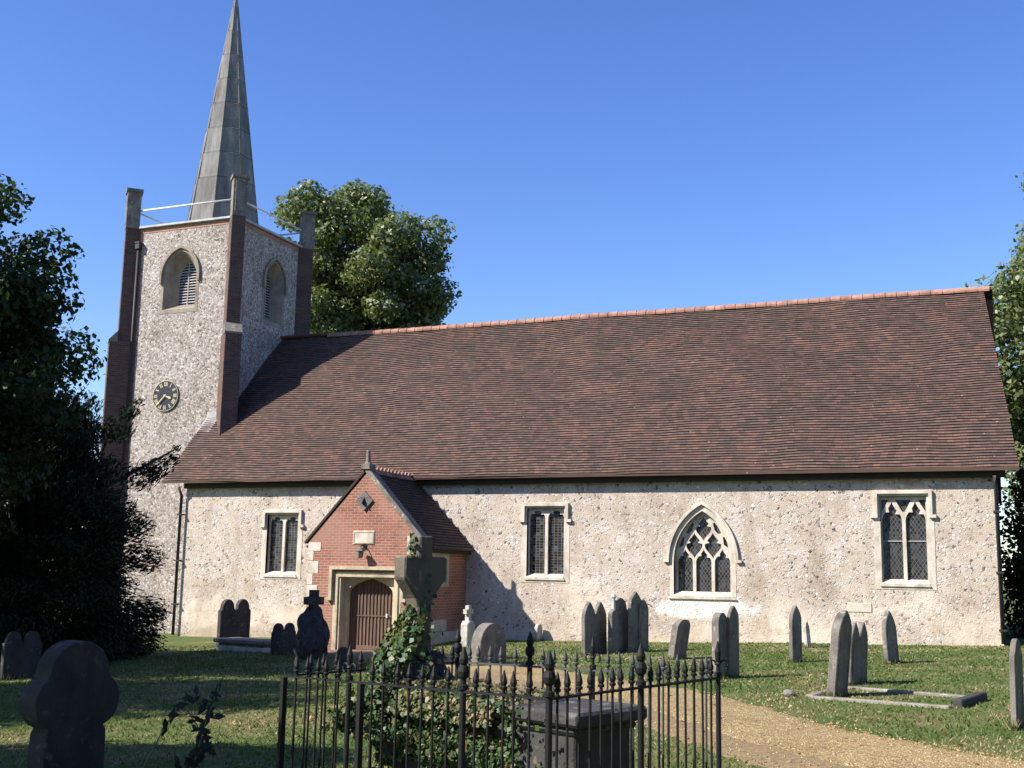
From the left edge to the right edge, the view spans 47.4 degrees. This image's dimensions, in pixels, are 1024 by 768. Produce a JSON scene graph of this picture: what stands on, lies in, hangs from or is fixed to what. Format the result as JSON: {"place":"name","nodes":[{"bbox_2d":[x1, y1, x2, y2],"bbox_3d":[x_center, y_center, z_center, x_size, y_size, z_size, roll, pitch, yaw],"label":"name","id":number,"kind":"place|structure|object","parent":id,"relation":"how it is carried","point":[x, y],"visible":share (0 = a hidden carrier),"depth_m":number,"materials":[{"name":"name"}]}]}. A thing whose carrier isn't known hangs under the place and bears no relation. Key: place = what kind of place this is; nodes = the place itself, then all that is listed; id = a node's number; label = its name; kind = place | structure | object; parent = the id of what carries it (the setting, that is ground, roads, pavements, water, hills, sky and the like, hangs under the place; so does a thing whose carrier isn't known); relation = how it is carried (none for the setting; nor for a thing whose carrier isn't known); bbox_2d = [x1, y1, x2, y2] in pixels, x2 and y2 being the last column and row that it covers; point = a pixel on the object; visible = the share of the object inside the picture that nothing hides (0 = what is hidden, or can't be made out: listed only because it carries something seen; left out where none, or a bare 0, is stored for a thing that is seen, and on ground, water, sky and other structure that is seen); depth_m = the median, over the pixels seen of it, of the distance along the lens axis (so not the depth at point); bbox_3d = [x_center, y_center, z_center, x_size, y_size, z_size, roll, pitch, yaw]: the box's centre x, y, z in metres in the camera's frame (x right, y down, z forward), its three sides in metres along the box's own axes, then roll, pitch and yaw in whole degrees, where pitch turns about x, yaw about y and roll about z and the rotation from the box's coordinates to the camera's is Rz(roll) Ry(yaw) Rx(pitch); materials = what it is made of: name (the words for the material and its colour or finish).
{"place":"outdoors","nodes":[
{"label":"outdoors","id":0,"kind":"place"},
{"bbox_2d":[0,570,1023,767],"bbox_3d":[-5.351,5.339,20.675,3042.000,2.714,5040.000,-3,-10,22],"label":"ground","id":1,"kind":"structure","parent":0,"point":[175,639],"depth_m":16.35,"materials":[{"name":"green plant"}]},
{"bbox_2d":[0,631,41,679],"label":"headstone","id":2,"kind":"object","parent":1,"relation":"on","point":[18,655],"visible":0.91,"depth_m":21.15,"materials":[{"name":"stone"}]},
{"bbox_2d":[0,174,106,542],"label":"broadleaf tree","id":3,"kind":"object","parent":1,"relation":"on","point":[30,303],"visible":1,"depth_m":22.64,"materials":[{"name":"green plant"}]},
{"bbox_2d":[20,640,118,767],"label":"headstone","id":4,"kind":"object","parent":1,"relation":"on","point":[69,699],"visible":1,"depth_m":8.52,"materials":[{"name":"stone"}]},
{"bbox_2d":[0,360,182,662],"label":"yew tree","id":5,"kind":"object","parent":1,"relation":"on","point":[87,560],"visible":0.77,"depth_m":25.71,"materials":[{"name":"green plant"}]},
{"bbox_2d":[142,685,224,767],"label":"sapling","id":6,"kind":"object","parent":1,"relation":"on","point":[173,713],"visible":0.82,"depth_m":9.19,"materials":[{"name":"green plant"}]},
{"bbox_2d":[174,683,220,767],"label":"sapling","id":7,"kind":"object","parent":1,"relation":"on","point":[196,755],"visible":1,"depth_m":8.89,"materials":[{"name":"green plant"}]},
{"bbox_2d":[216,599,250,644],"bbox_3d":[-7.442,6.531,31.193,0.136,1.530,1.060,-5,-11,34],"label":"headstone","id":8,"kind":"object","parent":1,"relation":"on","point":[233,621],"visible":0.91,"depth_m":31.13,"materials":[{"name":"stone"}]},
{"bbox_2d":[213,637,270,652],"bbox_3d":[-6.640,6.718,29.531,1.840,0.500,0.840,-5,-11,34],"label":"ledger tomb","id":9,"kind":"object","parent":1,"relation":"on","point":[243,644],"visible":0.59,"depth_m":29.23,"materials":[{"name":"stone"}]},
{"bbox_2d":[270,623,295,655],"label":"headstone","id":10,"kind":"object","parent":1,"relation":"on","point":[282,638],"visible":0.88,"depth_m":27.74,"materials":[{"name":"stone"}]},
{"bbox_2d":[293,590,329,659],"bbox_3d":[-4.450,5.439,26.044,0.707,1.654,0.915,-3,-10,22],"label":"cairn cross","id":11,"kind":"object","parent":1,"relation":"on","point":[312,636],"visible":0.89,"depth_m":25.80,"materials":[{"name":"stone"}]},
{"bbox_2d":[332,647,347,669],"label":"headstone","id":12,"kind":"object","parent":1,"relation":"on","point":[342,652],"visible":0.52,"depth_m":22.25,"materials":[{"name":"stone"}]},
{"bbox_2d":[269,178,461,333],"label":"lime tree","id":13,"kind":"object","parent":1,"relation":"on","point":[386,263],"visible":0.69,"depth_m":51.66,"materials":[{"name":"green plant"}]},
{"bbox_2d":[372,536,453,767],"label":"tall cross","id":14,"kind":"object","parent":1,"relation":"on","point":[415,587],"visible":0.25,"depth_m":9.48,"materials":[{"name":"stone"}]},
{"bbox_2d":[313,533,446,741],"bbox_3d":[-0.879,1.997,9.359,1.401,1.602,1.017,-3,-10,22],"label":"ivy","id":15,"kind":"object","parent":14,"relation":"attached to","point":[399,639],"visible":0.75,"depth_m":9.22,"materials":[{"name":"green plant"}]},
{"bbox_2d":[461,605,474,646],"bbox_3d":[-1.169,6.509,30.906,0.240,1.260,0.398,-5,-11,34],"label":"cross marker","id":16,"kind":"object","parent":1,"relation":"on","point":[467,628],"visible":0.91,"depth_m":30.80,"materials":[{"name":"stone"}]},
{"bbox_2d":[471,623,505,665],"bbox_3d":[-0.460,5.316,23.230,0.246,1.090,0.900,-5,-11,34],"label":"headstone","id":17,"kind":"object","parent":1,"relation":"on","point":[486,636],"visible":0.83,"depth_m":23.09,"materials":[{"name":"stone"}]},
{"bbox_2d":[276,629,728,767],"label":"tomb railing","id":18,"kind":"object","parent":1,"relation":"on","point":[550,678],"visible":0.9,"depth_m":8.16,"materials":[{"name":"metal"}]},
{"bbox_2d":[0,653,1009,766],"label":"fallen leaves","id":19,"kind":"object","parent":1,"relation":"on","point":[696,705],"visible":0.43,"depth_m":15.07,"materials":[{"name":"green plant"}]},
{"bbox_2d":[394,691,646,767],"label":"chest tomb","id":20,"kind":"object","parent":1,"relation":"on","point":[537,738],"visible":0.4,"depth_m":8.15,"materials":[{"name":"stone"}]},
{"bbox_2d":[365,675,573,767],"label":"ivy","id":21,"kind":"object","parent":20,"relation":"on","point":[439,725],"visible":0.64,"depth_m":8.65,"materials":[{"name":"green plant"}]},
{"bbox_2d":[534,624,542,640],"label":"headstone","id":22,"kind":"object","parent":1,"relation":"on","point":[538,629],"visible":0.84,"depth_m":32.90,"materials":[{"name":"stone"}]},
{"bbox_2d":[100,0,1018,652],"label":"church","id":23,"kind":"structure","parent":1,"relation":"on","point":[764,468],"depth_m":34.53,"materials":[{"name":"stone"}]},
{"bbox_2d":[260,509,303,579],"bbox_3d":[-7.252,5.081,36.952,1.610,2.190,0.325,-3,-10,22],"label":"window","id":24,"kind":"structure","parent":23,"relation":"in","point":[283,560],"depth_m":37.00,"materials":[{"name":"stone"}]},
{"bbox_2d":[519,502,571,582],"bbox_3d":[0.985,4.565,33.607,1.600,2.280,0.325,-3,-10,22],"label":"window","id":25,"kind":"structure","parent":23,"relation":"in","point":[548,526],"depth_m":33.65,"materials":[{"name":"stone"}]},
{"bbox_2d":[663,501,741,599],"bbox_3d":[5.222,4.538,31.859,2.160,2.639,0.340,-3,-10,22],"label":"pointed window","id":26,"kind":"structure","parent":23,"relation":"in","point":[705,560],"depth_m":31.92,"materials":[{"name":"stone"}]},
{"bbox_2d":[871,489,936,589],"bbox_3d":[10.069,3.987,29.919,1.600,2.530,0.325,-3,-10,22],"label":"window","id":27,"kind":"structure","parent":23,"relation":"in","point":[906,533],"depth_m":29.96,"materials":[{"name":"stone"}]},
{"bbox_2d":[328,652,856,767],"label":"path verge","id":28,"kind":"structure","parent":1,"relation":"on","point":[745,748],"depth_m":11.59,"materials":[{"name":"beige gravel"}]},
{"bbox_2d":[581,601,606,654],"bbox_3d":[1.907,5.764,26.967,0.106,1.442,1.028,-5,-11,34],"label":"headstone","id":29,"kind":"object","parent":1,"relation":"on","point":[594,622],"visible":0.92,"depth_m":26.90,"materials":[{"name":"stone"}]},
{"bbox_2d":[608,594,627,653],"bbox_3d":[2.482,5.713,27.223,0.207,1.600,0.844,-5,-11,31],"label":"headstone","id":30,"kind":"object","parent":1,"relation":"on","point":[617,626],"visible":0.88,"depth_m":27.08,"materials":[{"name":"stone"}]},
{"bbox_2d":[628,592,640,652],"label":"headstone","id":31,"kind":"object","parent":1,"relation":"on","point":[634,601],"visible":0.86,"depth_m":27.27,"materials":[{"name":"stone"}]},
{"bbox_2d":[638,599,648,649],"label":"headstone","id":32,"kind":"object","parent":1,"relation":"on","point":[643,624],"visible":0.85,"depth_m":27.59,"materials":[{"name":"stone"}]},
{"bbox_2d":[668,619,689,659],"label":"headstone","id":33,"kind":"object","parent":1,"relation":"on","point":[679,639],"visible":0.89,"depth_m":24.74,"materials":[{"name":"stone"}]},
{"bbox_2d":[712,612,726,678],"bbox_3d":[3.537,4.571,19.820,0.136,1.350,0.360,-5,-11,34],"label":"headstone","id":34,"kind":"object","parent":1,"relation":"on","point":[719,627],"visible":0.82,"depth_m":19.77,"materials":[{"name":"stone"}]},
{"bbox_2d":[727,605,739,676],"bbox_3d":[3.806,4.553,20.055,0.076,1.463,0.380,-5,-11,34],"label":"headstone","id":35,"kind":"object","parent":1,"relation":"on","point":[733,638],"visible":0.89,"depth_m":20.01,"materials":[{"name":"stone"}]},
{"bbox_2d":[783,689,795,696],"bbox_3d":[3.974,4.436,16.724,0.182,0.115,0.157,-3,-10,22],"label":"loose stone","id":36,"kind":"object","parent":1,"relation":"on","point":[788,692],"visible":0.95,"depth_m":16.67,"materials":[{"name":"white stone"}]},
{"bbox_2d":[789,606,801,662],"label":"headstone","id":37,"kind":"object","parent":1,"relation":"on","point":[795,635],"visible":0.89,"depth_m":23.62,"materials":[{"name":"stone"}]},
{"bbox_2d":[803,622,810,647],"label":"headstone","id":38,"kind":"object","parent":1,"relation":"on","point":[806,634],"visible":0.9,"depth_m":28.56,"materials":[{"name":"stone"}]},
{"bbox_2d":[826,610,851,696],"bbox_3d":[4.705,3.990,16.755,0.281,1.455,0.540,-5,-11,34],"label":"headstone","id":39,"kind":"object","parent":1,"relation":"on","point":[839,655],"visible":0.88,"depth_m":16.61,"materials":[{"name":"stone"}]},
{"bbox_2d":[848,622,867,684],"bbox_3d":[5.531,4.429,18.658,0.132,1.210,0.800,-5,-11,34],"label":"headstone","id":40,"kind":"object","parent":1,"relation":"on","point":[858,657],"visible":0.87,"depth_m":18.60,"materials":[{"name":"stone"}]},
{"bbox_2d":[882,610,898,663],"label":"headstone","id":41,"kind":"object","parent":1,"relation":"on","point":[889,640],"visible":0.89,"depth_m":22.92,"materials":[{"name":"stone"}]},
{"bbox_2d":[805,686,986,708],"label":"grave kerb","id":42,"kind":"structure","parent":1,"relation":"on","point":[964,701],"depth_m":15.86,"materials":[{"name":"stone"}]},
{"bbox_2d":[965,172,1023,515],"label":"lime tree","id":43,"kind":"object","parent":1,"relation":"on","point":[1010,314],"visible":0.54,"depth_m":39.24,"materials":[{"name":"green plant"}]},
{"bbox_2d":[999,457,1023,636],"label":"shrub","id":44,"kind":"object","parent":1,"relation":"on","point":[1014,580],"visible":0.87,"depth_m":33.15,"materials":[{"name":"green plant"}]},
{"bbox_2d":[1009,638,1023,729],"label":"headstone","id":45,"kind":"object","parent":1,"relation":"on","point":[1016,683],"visible":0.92,"depth_m":12.98,"materials":[{"name":"stone"}]},
{"bbox_2d":[0,0,1023,582],"label":"sky","id":46,"kind":"structure","parent":0,"point":[582,156],"materials":[{"name":"blue"}]},
{"bbox_2d":[358,651,1023,767],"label":"gravel path","id":47,"kind":"structure","parent":0,"point":[814,732],"depth_m":12.22,"materials":[{"name":"beige gravel"}]}
]}

